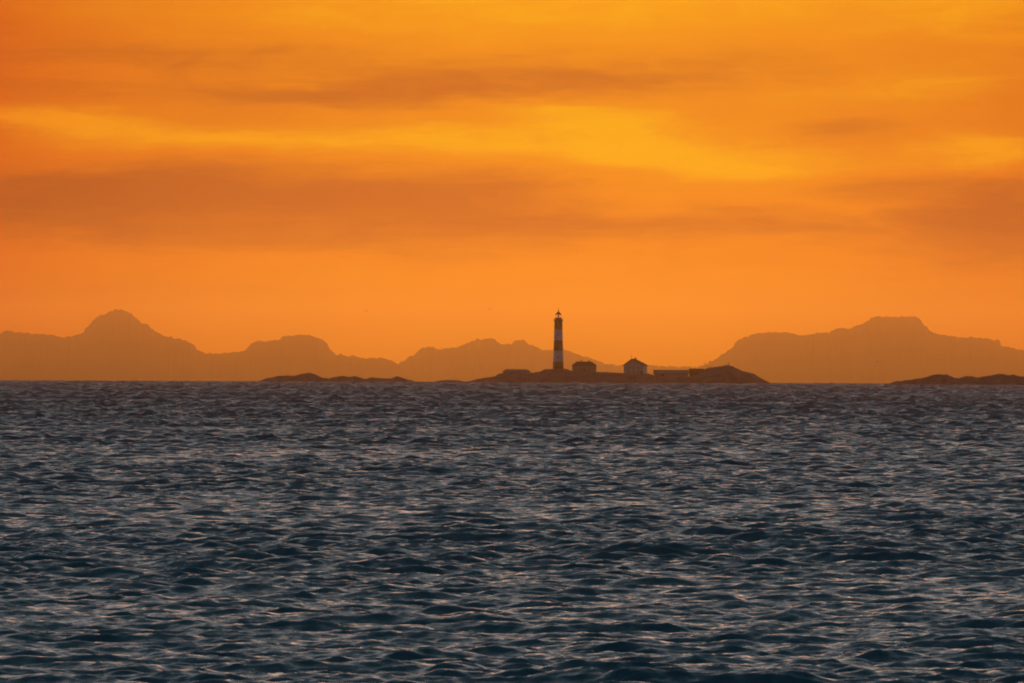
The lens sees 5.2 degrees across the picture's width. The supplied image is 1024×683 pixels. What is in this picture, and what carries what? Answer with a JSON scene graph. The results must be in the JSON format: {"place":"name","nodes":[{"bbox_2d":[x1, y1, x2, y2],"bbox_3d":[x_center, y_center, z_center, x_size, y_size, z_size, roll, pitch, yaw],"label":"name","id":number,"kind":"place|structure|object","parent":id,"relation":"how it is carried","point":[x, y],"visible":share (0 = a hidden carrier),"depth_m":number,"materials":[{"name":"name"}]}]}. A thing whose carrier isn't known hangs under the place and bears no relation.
{"place":"outdoors","nodes":[
{"label":"outdoors","id":0,"kind":"place"},
{"bbox_2d":[0,309,408,380],"bbox_3d":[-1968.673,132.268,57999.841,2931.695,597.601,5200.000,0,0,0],"label":"distant hills","id":1,"kind":"structure","parent":0,"point":[118,345],"depth_m":57696.71,"materials":[{"name":"brown stone"}]},
{"bbox_2d":[0,380,1023,682],"bbox_3d":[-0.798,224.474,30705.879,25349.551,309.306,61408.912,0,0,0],"label":"sea","id":2,"kind":"structure","parent":0,"point":[350,532],"depth_m":531.36,"materials":[{"name":"teal liquid"}]},
{"bbox_2d":[261,373,415,381],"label":"rocky skerry","id":3,"kind":"structure","parent":2,"relation":"in","point":[304,377],"depth_m":8985.54,"materials":[{"name":"brown stone"}]},
{"bbox_2d":[435,380,463,381],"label":"rocky skerry","id":4,"kind":"structure","parent":2,"relation":"in","point":[449,381],"depth_m":8992.22,"materials":[{"name":"brown stone"}]},
{"bbox_2d":[889,374,1023,384],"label":"rocky skerry","id":5,"kind":"structure","parent":2,"relation":"on","point":[996,379],"depth_m":7184.07,"materials":[{"name":"brown stone"}]},
{"bbox_2d":[0,0,1023,367],"label":"sky","id":6,"kind":"structure","parent":0,"point":[684,181],"materials":[{"name":"orange"}]},
{"bbox_2d":[398,338,696,381],"bbox_3d":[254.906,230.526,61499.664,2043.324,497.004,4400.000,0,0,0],"label":"distant hills","id":7,"kind":"structure","parent":0,"point":[477,358],"depth_m":61346.22,"materials":[{"name":"brown stone"}]},
{"bbox_2d":[467,365,769,382],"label":"rocky island","id":8,"kind":"structure","parent":0,"point":[725,374],"depth_m":8268.31,"materials":[{"name":"brown stone"}]},
{"bbox_2d":[502,369,530,374],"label":"boat house","id":9,"kind":"structure","parent":8,"relation":"on","point":[518,371],"depth_m":8289.97,"materials":[{"name":"paint"}]},
{"bbox_2d":[552,308,563,369],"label":"lighthouse","id":10,"kind":"object","parent":8,"relation":"on","point":[558,348],"visible":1,"depth_m":8294.20,"materials":[{"name":"paint"}]},
{"bbox_2d":[571,360,596,371],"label":"keepers house","id":11,"kind":"structure","parent":8,"relation":"on","point":[581,365],"depth_m":8291.48,"materials":[{"name":"paint"}]},
{"bbox_2d":[622,355,647,373],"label":"white house","id":12,"kind":"structure","parent":8,"relation":"on","point":[633,366],"depth_m":8289.86,"materials":[{"name":"paint"}]},
{"bbox_2d":[653,370,688,376],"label":"long shed","id":13,"kind":"structure","parent":8,"relation":"on","point":[672,373],"depth_m":8289.99,"materials":[{"name":"paint"}]},
{"bbox_2d":[689,369,703,376],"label":"shed","id":14,"kind":"structure","parent":8,"relation":"on","point":[692,372],"depth_m":8295.23,"materials":[{"name":"tile"}]},
{"bbox_2d":[688,316,1023,382],"bbox_3d":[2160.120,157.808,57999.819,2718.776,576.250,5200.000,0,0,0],"label":"distant hills","id":15,"kind":"structure","parent":0,"point":[879,349],"depth_m":57682.59,"materials":[{"name":"brown stone"}]}
]}

